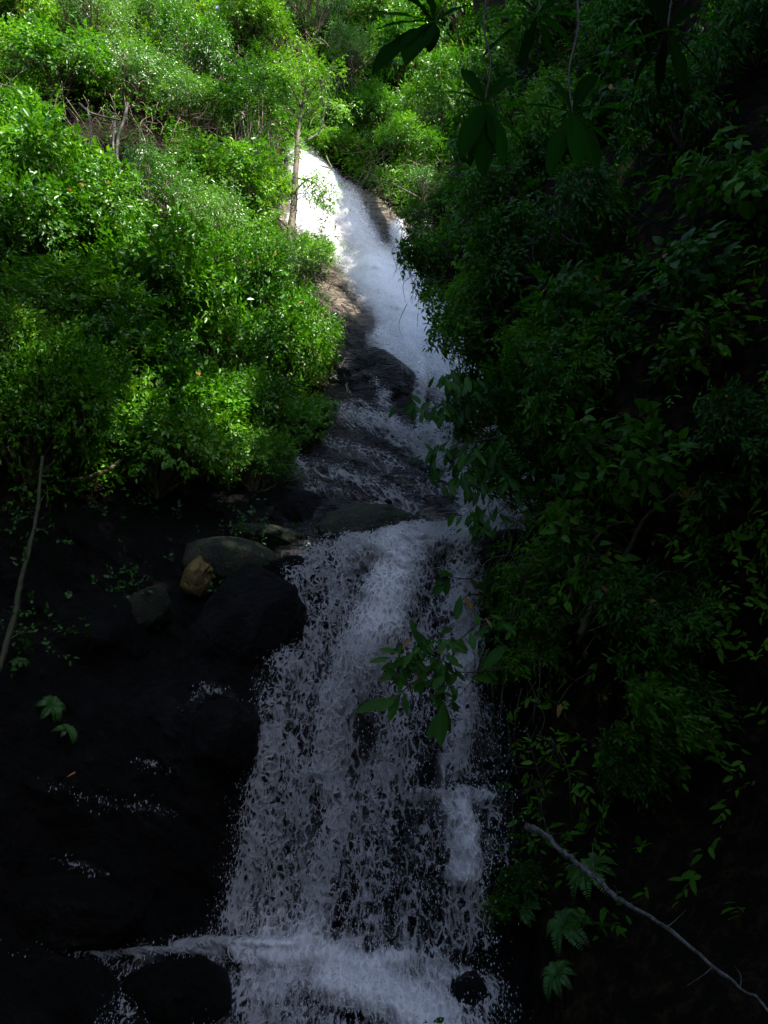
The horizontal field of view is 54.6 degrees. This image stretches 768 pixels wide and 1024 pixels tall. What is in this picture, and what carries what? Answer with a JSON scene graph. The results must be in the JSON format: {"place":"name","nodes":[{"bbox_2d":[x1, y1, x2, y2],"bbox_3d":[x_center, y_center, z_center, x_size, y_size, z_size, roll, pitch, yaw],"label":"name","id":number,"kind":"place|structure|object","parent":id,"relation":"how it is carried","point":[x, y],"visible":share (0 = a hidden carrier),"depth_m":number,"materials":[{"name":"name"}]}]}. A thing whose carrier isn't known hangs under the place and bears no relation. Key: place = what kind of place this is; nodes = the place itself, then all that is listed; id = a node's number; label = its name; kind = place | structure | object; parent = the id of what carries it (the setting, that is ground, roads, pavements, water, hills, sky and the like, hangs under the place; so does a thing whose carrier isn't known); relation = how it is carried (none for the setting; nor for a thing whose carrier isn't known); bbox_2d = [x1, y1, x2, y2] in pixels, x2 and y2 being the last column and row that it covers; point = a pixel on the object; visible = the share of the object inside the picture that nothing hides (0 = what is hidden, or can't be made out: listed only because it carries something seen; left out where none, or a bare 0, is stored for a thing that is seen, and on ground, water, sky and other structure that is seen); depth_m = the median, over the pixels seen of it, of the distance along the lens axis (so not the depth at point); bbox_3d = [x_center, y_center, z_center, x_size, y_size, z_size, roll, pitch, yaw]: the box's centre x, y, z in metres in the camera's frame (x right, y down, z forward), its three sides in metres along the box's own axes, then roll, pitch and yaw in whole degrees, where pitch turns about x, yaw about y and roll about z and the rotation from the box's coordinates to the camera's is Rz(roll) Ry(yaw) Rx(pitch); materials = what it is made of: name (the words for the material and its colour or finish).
{"place":"outdoors","nodes":[
{"label":"outdoors","id":0,"kind":"place"},
{"bbox_2d":[0,0,470,513],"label":"hillside","id":1,"kind":"structure","parent":0,"point":[7,495],"depth_m":25.85,"materials":[{"name":"plant"}]},
{"bbox_2d":[0,150,94,278],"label":"shrub","id":2,"kind":"object","parent":1,"relation":"on","point":[24,193],"visible":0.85,"depth_m":16.52,"materials":[{"name":"green plant"}]},
{"bbox_2d":[0,3,121,100],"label":"shrub","id":3,"kind":"object","parent":1,"relation":"on","point":[46,42],"visible":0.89,"depth_m":24.41,"materials":[{"name":"green plant"}]},
{"bbox_2d":[0,84,122,213],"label":"shrub","id":4,"kind":"object","parent":1,"relation":"on","point":[28,132],"visible":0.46,"depth_m":18.41,"materials":[{"name":"green plant"}]},
{"bbox_2d":[0,314,127,485],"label":"shrub","id":5,"kind":"object","parent":1,"relation":"on","point":[74,388],"visible":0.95,"depth_m":11.97,"materials":[{"name":"green plant"}]},
{"bbox_2d":[0,289,135,436],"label":"shrub","id":6,"kind":"object","parent":1,"relation":"on","point":[35,328],"visible":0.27,"depth_m":13.09,"materials":[{"name":"green plant"}]},
{"bbox_2d":[0,138,162,262],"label":"shrub","id":7,"kind":"object","parent":1,"relation":"on","point":[91,179],"visible":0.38,"depth_m":17.98,"materials":[{"name":"green plant"}]},
{"bbox_2d":[0,239,169,338],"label":"shrub","id":8,"kind":"object","parent":1,"relation":"on","point":[87,297],"visible":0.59,"depth_m":15.15,"materials":[{"name":"green plant"}]},
{"bbox_2d":[3,333,173,453],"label":"shrub","id":9,"kind":"object","parent":1,"relation":"on","point":[133,384],"visible":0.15,"depth_m":13.54,"materials":[{"name":"green plant"}]},
{"bbox_2d":[22,199,171,289],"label":"shrub","id":10,"kind":"object","parent":1,"relation":"on","point":[118,232],"visible":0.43,"depth_m":17.40,"materials":[{"name":"green plant"}]},
{"bbox_2d":[53,0,146,46],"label":"shrub","id":11,"kind":"object","parent":1,"relation":"on","point":[92,4],"visible":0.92,"depth_m":27.57,"materials":[{"name":"green plant"}]},
{"bbox_2d":[41,280,200,410],"bbox_3d":[-5.298,-3.263,15.018,3.266,2.802,2.782,-2,-15,7],"label":"shrub","id":12,"kind":"object","parent":1,"relation":"on","point":[111,325],"visible":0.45,"depth_m":14.64,"materials":[{"name":"green plant"}]},
{"bbox_2d":[59,22,196,110],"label":"shrub","id":13,"kind":"object","parent":1,"relation":"on","point":[148,67],"visible":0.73,"depth_m":25.73,"materials":[{"name":"green plant"}]},
{"bbox_2d":[96,117,220,233],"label":"shrub","id":14,"kind":"object","parent":1,"relation":"on","point":[167,192],"visible":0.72,"depth_m":21.27,"materials":[{"name":"green plant"}]},
{"bbox_2d":[71,199,253,369],"bbox_3d":[-5.235,-5.318,17.523,4.381,3.828,3.696,14,-20,-41],"label":"shrub","id":15,"kind":"object","parent":1,"relation":"on","point":[174,290],"visible":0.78,"depth_m":17.03,"materials":[{"name":"green plant"}]},
{"bbox_2d":[83,377,261,499],"bbox_3d":[-3.949,-1.248,13.678,3.238,2.173,2.556,-4,-16,16],"label":"shrub","id":16,"kind":"object","parent":1,"relation":"on","point":[179,424],"visible":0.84,"depth_m":13.11,"materials":[{"name":"green plant"}]},
{"bbox_2d":[107,323,263,432],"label":"shrub","id":17,"kind":"object","parent":1,"relation":"on","point":[194,393],"visible":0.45,"depth_m":14.77,"materials":[{"name":"green plant"}]},
{"bbox_2d":[144,0,234,83],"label":"shrub","id":18,"kind":"object","parent":1,"relation":"on","point":[203,43],"visible":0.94,"depth_m":27.82,"materials":[{"name":"green plant"}]},
{"bbox_2d":[142,57,239,136],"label":"shrub","id":19,"kind":"object","parent":1,"relation":"on","point":[179,90],"visible":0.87,"depth_m":26.05,"materials":[{"name":"green plant"}]},
{"bbox_2d":[170,172,264,257],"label":"shrub","id":20,"kind":"object","parent":1,"relation":"on","point":[214,208],"visible":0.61,"depth_m":21.39,"materials":[{"name":"green plant"}]},
{"bbox_2d":[0,1,454,506],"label":"dry twigs","id":21,"kind":"object","parent":1,"relation":"on","point":[311,270],"visible":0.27,"depth_m":25.11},
{"bbox_2d":[162,126,300,210],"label":"shrub","id":22,"kind":"object","parent":1,"relation":"on","point":[199,147],"visible":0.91,"depth_m":24.07,"materials":[{"name":"green plant"}]},
{"bbox_2d":[176,212,297,314],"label":"shrub","id":23,"kind":"object","parent":1,"relation":"on","point":[243,247],"visible":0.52,"depth_m":20.14,"materials":[{"name":"green plant"}]},
{"bbox_2d":[0,0,475,509],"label":"undergrowth","id":24,"kind":"object","parent":1,"relation":"on","point":[347,158],"visible":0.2,"depth_m":28.70,"materials":[{"name":"green plant"}]},
{"bbox_2d":[190,0,290,44],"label":"shrub","id":25,"kind":"object","parent":1,"relation":"on","point":[260,10],"visible":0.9,"depth_m":32.55,"materials":[{"name":"green plant"}]},
{"bbox_2d":[187,51,295,198],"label":"shrub","id":26,"kind":"object","parent":1,"relation":"on","point":[242,126],"visible":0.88,"depth_m":26.20,"materials":[{"name":"green plant"}]},
{"bbox_2d":[203,418,309,492],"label":"shrub","id":27,"kind":"object","parent":1,"relation":"on","point":[252,481],"visible":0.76,"depth_m":14.49,"materials":[{"name":"green plant"}]},
{"bbox_2d":[190,286,341,393],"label":"shrub","id":28,"kind":"object","parent":1,"relation":"on","point":[267,332],"visible":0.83,"depth_m":17.94,"materials":[{"name":"green plant"}]},
{"bbox_2d":[224,243,317,326],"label":"shrub","id":29,"kind":"object","parent":1,"relation":"on","point":[257,301],"visible":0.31,"depth_m":20.37,"materials":[{"name":"green plant"}]},
{"bbox_2d":[228,358,335,454],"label":"shrub","id":30,"kind":"object","parent":1,"relation":"on","point":[261,391],"visible":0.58,"depth_m":16.15,"materials":[{"name":"green plant"}]},
{"bbox_2d":[231,44,362,280],"bbox_3d":[-3.116,-11.389,25.142,4.747,12.563,4.451,0,-15,0],"label":"slender tree","id":31,"kind":"object","parent":1,"relation":"on","point":[293,206],"visible":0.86,"depth_m":26.25,"materials":[{"name":"green plant"}]},
{"bbox_2d":[260,285,344,381],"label":"shrub","id":32,"kind":"object","parent":1,"relation":"on","point":[311,304],"visible":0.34,"depth_m":18.93,"materials":[{"name":"green plant"}]},
{"bbox_2d":[305,123,369,160],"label":"shrub","id":33,"kind":"object","parent":1,"relation":"on","point":[339,138],"visible":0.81,"depth_m":31.44,"materials":[{"name":"green plant"}]},
{"bbox_2d":[314,10,386,74],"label":"shrub","id":34,"kind":"object","parent":1,"relation":"on","point":[359,47],"visible":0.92,"depth_m":35.80,"materials":[{"name":"green plant"}]},
{"bbox_2d":[325,74,404,132],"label":"shrub","id":35,"kind":"object","parent":1,"relation":"on","point":[368,96],"visible":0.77,"depth_m":33.12,"materials":[{"name":"green plant"}]},
{"bbox_2d":[363,0,450,89],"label":"shrub","id":36,"kind":"object","parent":1,"relation":"on","point":[391,33],"visible":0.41,"depth_m":35.56,"materials":[{"name":"green plant"}]},
{"bbox_2d":[365,109,453,167],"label":"shrub","id":37,"kind":"object","parent":1,"relation":"on","point":[394,125],"visible":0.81,"depth_m":31.43,"materials":[{"name":"green plant"}]},
{"bbox_2d":[393,34,472,136],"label":"shrub","id":38,"kind":"object","parent":1,"relation":"on","point":[439,68],"visible":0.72,"depth_m":33.00,"materials":[{"name":"green plant"}]},
{"bbox_2d":[0,504,525,1023],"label":"spray","id":39,"kind":"object","parent":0,"point":[380,970],"visible":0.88,"depth_m":8.80,"materials":[{"name":"liquid"}]},
{"bbox_2d":[0,461,532,1023],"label":"cliff","id":40,"kind":"structure","parent":0,"point":[164,851],"depth_m":9.21,"materials":[{"name":"stone"}]},
{"bbox_2d":[0,456,57,672],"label":"mossy stem","id":41,"kind":"object","parent":40,"relation":"on","point":[12,623],"visible":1,"depth_m":9.32,"materials":[{"name":"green plant"}]},
{"bbox_2d":[26,954,120,1023],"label":"boulder","id":42,"kind":"object","parent":40,"relation":"on","point":[67,990],"visible":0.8,"depth_m":6.78,"materials":[{"name":"stone"}]},
{"bbox_2d":[44,591,150,664],"bbox_3d":[-4.243,1.787,10.891,1.715,1.270,1.646,0,-15,0],"label":"boulder","id":43,"kind":"object","parent":40,"relation":"on","point":[120,631],"visible":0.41,"depth_m":10.33,"materials":[{"name":"stone"}]},
{"bbox_2d":[128,584,172,628],"bbox_3d":[-3.562,1.431,11.041,0.888,0.676,0.754,0,-15,0],"label":"boulder","id":44,"kind":"object","parent":40,"relation":"on","point":[150,610],"visible":0.73,"depth_m":10.76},
{"bbox_2d":[0,474,314,678],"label":"undergrowth","id":45,"kind":"object","parent":40,"relation":"on","point":[134,568],"visible":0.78,"depth_m":11.16,"materials":[{"name":"green plant"}]},
{"bbox_2d":[119,956,231,1023],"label":"boulder","id":46,"kind":"object","parent":40,"relation":"on","point":[188,990],"visible":0.97,"depth_m":7.11,"materials":[{"name":"stone"}]},
{"bbox_2d":[180,556,212,597],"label":"boulder","id":47,"kind":"object","parent":40,"relation":"on","point":[195,581],"visible":0.98,"depth_m":11.28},
{"bbox_2d":[191,698,260,775],"bbox_3d":[-2.000,2.844,9.387,0.895,0.962,0.871,0,-15,0],"label":"boulder","id":48,"kind":"object","parent":40,"relation":"on","point":[225,736],"visible":0.95,"depth_m":9.09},
{"bbox_2d":[182,536,276,585],"bbox_3d":[-2.449,0.862,12.139,1.559,0.860,1.193,0,-15,0],"label":"boulder","id":49,"kind":"object","parent":40,"relation":"on","point":[224,557],"visible":0.62,"depth_m":11.68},
{"bbox_2d":[184,562,311,668],"bbox_3d":[-2.023,1.763,11.175,1.837,2.063,1.398,0,-15,0],"label":"boulder","id":50,"kind":"object","parent":40,"relation":"on","point":[251,614],"visible":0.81,"depth_m":10.72,"materials":[{"name":"stone"}]},
{"bbox_2d":[225,523,303,544],"bbox_3d":[-2.097,0.464,13.216,1.473,0.482,1.058,0,-15,0],"label":"boulder","id":51,"kind":"object","parent":40,"relation":"on","point":[287,536],"visible":0.52,"depth_m":12.82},
{"bbox_2d":[53,512,508,1023],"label":"waterfall","id":52,"kind":"structure","parent":40,"relation":"on","point":[432,542],"depth_m":9.61,"materials":[{"name":"white liquid"}]},
{"bbox_2d":[282,490,321,521],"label":"boulder","id":53,"kind":"object","parent":40,"relation":"on","point":[299,505],"visible":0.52,"depth_m":13.94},
{"bbox_2d":[446,970,493,1023],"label":"boulder","id":54,"kind":"object","parent":40,"relation":"on","point":[463,987],"visible":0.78,"depth_m":7.67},
{"bbox_2d":[474,856,553,943],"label":"shrub","id":55,"kind":"object","parent":40,"relation":"on","point":[504,907],"visible":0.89,"depth_m":8.49,"materials":[{"name":"green plant"}]},
{"bbox_2d":[269,170,524,592],"bbox_3d":[9.768,-39.576,41.813,15.867,94.482,42.993,-12,-19,37],"label":"rock face","id":56,"kind":"object","parent":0,"point":[371,311],"visible":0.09,"depth_m":17.03},
{"bbox_2d":[310,503,422,541],"bbox_3d":[-0.312,0.342,13.586,2.128,0.929,1.583,0,-15,0],"label":"boulder","id":57,"kind":"object","parent":56,"relation":"on","point":[359,517],"visible":0.45,"depth_m":13.01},
{"bbox_2d":[330,347,421,400],"bbox_3d":[-0.075,-3.280,19.221,2.665,1.972,1.579,0,-15,0],"label":"boulder","id":58,"kind":"object","parent":56,"relation":"on","point":[359,369],"visible":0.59,"depth_m":18.76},
{"bbox_2d":[288,141,540,543],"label":"cascade","id":59,"kind":"object","parent":56,"relation":"on","point":[371,272],"visible":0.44,"depth_m":20.09,"materials":[{"name":"white liquid"}]},
{"bbox_2d":[439,0,522,177],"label":"leaf whorl","id":60,"kind":"object","parent":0,"point":[482,137],"visible":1,"depth_m":2.92,"materials":[{"name":"green plant"}]},
{"bbox_2d":[482,0,586,70],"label":"leaf whorl","id":61,"kind":"object","parent":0,"point":[527,42],"visible":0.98,"depth_m":3.54,"materials":[{"name":"green plant"}]},
{"bbox_2d":[526,0,617,177],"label":"leaf whorl","id":62,"kind":"object","parent":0,"point":[576,135],"visible":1,"depth_m":2.82,"materials":[{"name":"green plant"}]},
{"bbox_2d":[429,0,767,1023],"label":"bank","id":63,"kind":"structure","parent":0,"point":[645,970],"depth_m":8.51,"materials":[{"name":"plant"}]},
{"bbox_2d":[396,171,457,234],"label":"shrub","id":64,"kind":"object","parent":63,"relation":"on","point":[418,217],"visible":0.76,"depth_m":20.88,"materials":[{"name":"green plant"}]},
{"bbox_2d":[391,218,465,310],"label":"shrub","id":65,"kind":"object","parent":63,"relation":"on","point":[419,256],"visible":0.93,"depth_m":16.93,"materials":[{"name":"green plant"}]},
{"bbox_2d":[355,612,518,747],"bbox_3d":[0.842,1.798,8.139,2.187,1.478,0.996,6,-16,-22],"label":"leafy branch","id":66,"kind":"object","parent":63,"relation":"attached to","point":[439,725],"visible":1,"depth_m":8.06,"materials":[{"name":"green plant"}]},
{"bbox_2d":[414,253,495,368],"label":"shrub","id":67,"kind":"object","parent":63,"relation":"on","point":[451,327],"visible":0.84,"depth_m":14.01,"materials":[{"name":"green plant"}]},
{"bbox_2d":[388,369,542,544],"bbox_3d":[1.266,-0.845,10.680,2.402,2.692,1.030,0,-15,0],"label":"leafy branch","id":68,"kind":"object","parent":63,"relation":"on","point":[454,452],"visible":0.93,"depth_m":10.65,"materials":[{"name":"green plant"}]},
{"bbox_2d":[451,3,504,69],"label":"shrub","id":69,"kind":"object","parent":63,"relation":"on","point":[466,28],"visible":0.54,"depth_m":22.34,"materials":[{"name":"green plant"}]},
{"bbox_2d":[447,8,522,119],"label":"shrub","id":70,"kind":"object","parent":63,"relation":"on","point":[479,66],"visible":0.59,"depth_m":18.69,"materials":[{"name":"green plant"}]},
{"bbox_2d":[433,65,539,189],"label":"shrub","id":71,"kind":"object","parent":63,"relation":"on","point":[450,135],"visible":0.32,"depth_m":18.03,"materials":[{"name":"green plant"}]},
{"bbox_2d":[449,113,568,231],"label":"shrub","id":72,"kind":"object","parent":63,"relation":"on","point":[491,180],"visible":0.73,"depth_m":15.09,"materials":[{"name":"green plant"}]},
{"bbox_2d":[453,314,574,438],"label":"shrub","id":73,"kind":"object","parent":63,"relation":"on","point":[518,359],"visible":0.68,"depth_m":11.00,"materials":[{"name":"green plant"}]},
{"bbox_2d":[453,195,590,309],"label":"shrub","id":74,"kind":"object","parent":63,"relation":"on","point":[512,242],"visible":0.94,"depth_m":12.94,"materials":[{"name":"green plant"}]},
{"bbox_2d":[465,396,579,517],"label":"shrub","id":75,"kind":"object","parent":63,"relation":"on","point":[519,455],"visible":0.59,"depth_m":10.76,"materials":[{"name":"green plant"}]},
{"bbox_2d":[477,621,574,691],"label":"shrub","id":76,"kind":"object","parent":63,"relation":"on","point":[544,652],"visible":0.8,"depth_m":9.89,"materials":[{"name":"green plant"}]},
{"bbox_2d":[499,0,583,66],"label":"shrub","id":77,"kind":"object","parent":63,"relation":"on","point":[555,7],"visible":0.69,"depth_m":17.90,"materials":[{"name":"green plant"}]},
{"bbox_2d":[377,168,711,902],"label":"hanging vines","id":78,"kind":"object","parent":63,"relation":"hanging from","point":[564,624],"visible":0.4,"depth_m":9.61,"materials":[{"name":"green plant"}]},
{"bbox_2d":[496,60,602,177],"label":"shrub","id":79,"kind":"object","parent":63,"relation":"on","point":[526,119],"visible":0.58,"depth_m":14.85,"materials":[{"name":"green plant"}]},
{"bbox_2d":[489,522,621,650],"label":"shrub","id":80,"kind":"object","parent":63,"relation":"on","point":[553,610],"visible":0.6,"depth_m":9.73,"materials":[{"name":"green plant"}]},
{"bbox_2d":[512,259,612,352],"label":"shrub","id":81,"kind":"object","parent":63,"relation":"on","point":[589,299],"visible":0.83,"depth_m":10.47,"materials":[{"name":"green plant"}]},
{"bbox_2d":[546,907,595,957],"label":"fern","id":82,"kind":"object","parent":63,"relation":"on","point":[554,923],"visible":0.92,"depth_m":7.72,"materials":[{"name":"green plant"}]},
{"bbox_2d":[516,305,650,442],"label":"shrub","id":83,"kind":"object","parent":63,"relation":"on","point":[562,378],"visible":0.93,"depth_m":9.86,"materials":[{"name":"green plant"}]},
{"bbox_2d":[528,150,648,269],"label":"shrub","id":84,"kind":"object","parent":63,"relation":"on","point":[596,209],"visible":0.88,"depth_m":11.48,"materials":[{"name":"green plant"}]},
{"bbox_2d":[523,0,656,119],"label":"shrub","id":85,"kind":"object","parent":63,"relation":"on","point":[578,65],"visible":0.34,"depth_m":15.38,"materials":[{"name":"green plant"}]},
{"bbox_2d":[537,490,647,630],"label":"shrub","id":86,"kind":"object","parent":63,"relation":"on","point":[581,529],"visible":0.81,"depth_m":9.17,"materials":[{"name":"green plant"}]},
{"bbox_2d":[419,0,767,940],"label":"undergrowth","id":87,"kind":"object","parent":63,"relation":"on","point":[595,512],"visible":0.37,"depth_m":9.45,"materials":[{"name":"green plant"}]},
{"bbox_2d":[558,19,656,130],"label":"shrub","id":88,"kind":"object","parent":63,"relation":"on","point":[605,88],"visible":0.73,"depth_m":13.72,"materials":[{"name":"green plant"}]},
{"bbox_2d":[570,0,672,61],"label":"shrub","id":89,"kind":"object","parent":63,"relation":"on","point":[619,10],"visible":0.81,"depth_m":14.31,"materials":[{"name":"green plant"}]},
{"bbox_2d":[544,393,715,524],"bbox_3d":[2.836,-0.607,8.801,1.513,1.632,1.964,3,-15,-10],"label":"shrub","id":90,"kind":"object","parent":63,"relation":"on","point":[642,474],"visible":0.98,"depth_m":8.73,"materials":[{"name":"green plant"}]},
{"bbox_2d":[592,720,671,812],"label":"shrub","id":91,"kind":"object","parent":63,"relation":"on","point":[622,763],"visible":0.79,"depth_m":8.15,"materials":[{"name":"green plant"}]},
{"bbox_2d":[522,817,767,1011],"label":"branch","id":92,"kind":"object","parent":63,"relation":"on","point":[528,827],"visible":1,"depth_m":6.92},
{"bbox_2d":[592,523,743,669],"bbox_3d":[3.299,0.785,8.419,0.924,2.013,1.541,42,-14,-22],"label":"shrub","id":93,"kind":"object","parent":63,"relation":"on","point":[698,618],"visible":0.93,"depth_m":8.20,"materials":[{"name":"green plant"}]},
{"bbox_2d":[606,53,732,184],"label":"shrub","id":94,"kind":"object","parent":63,"relation":"on","point":[651,118],"visible":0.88,"depth_m":11.68,"materials":[{"name":"green plant"}]},
{"bbox_2d":[595,220,744,331],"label":"shrub","id":95,"kind":"object","parent":63,"relation":"on","point":[701,274],"visible":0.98,"depth_m":9.19,"materials":[{"name":"green plant"}]},
{"bbox_2d":[601,640,750,790],"bbox_3d":[3.147,2.138,8.158,1.791,1.845,1.288,36,-63,0],"label":"shrub","id":96,"kind":"object","parent":63,"relation":"on","point":[691,710],"visible":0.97,"depth_m":7.91,"materials":[{"name":"green plant"}]},
{"bbox_2d":[642,289,763,392],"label":"shrub","id":97,"kind":"object","parent":63,"relation":"on","point":[672,359],"visible":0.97,"depth_m":8.76,"materials":[{"name":"green plant"}]},
{"bbox_2d":[646,126,767,228],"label":"shrub","id":98,"kind":"object","parent":63,"relation":"on","point":[750,177],"visible":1,"depth_m":9.71,"materials":[{"name":"green plant"}]},
{"bbox_2d":[681,0,767,90],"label":"shrub","id":99,"kind":"object","parent":63,"relation":"on","point":[739,40],"visible":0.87,"depth_m":11.45,"materials":[{"name":"green plant"}]},
{"bbox_2d":[684,372,767,536],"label":"shrub","id":100,"kind":"object","parent":63,"relation":"on","point":[733,430],"visible":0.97,"depth_m":7.76,"materials":[{"name":"green plant"}]},
{"bbox_2d":[615,0,724,94],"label":"leaf whorl","id":101,"kind":"object","parent":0,"point":[657,8],"visible":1,"depth_m":3.39,"materials":[{"name":"green plant"}]},
{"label":"canopy tree","id":102,"kind":"object","parent":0,"visible":0},
{"bbox_2d":[362,0,470,75],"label":"leaf whorl","id":103,"kind":"object","parent":102,"relation":"attached to","point":[409,45],"visible":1,"depth_m":3.15,"materials":[{"name":"green plant"}]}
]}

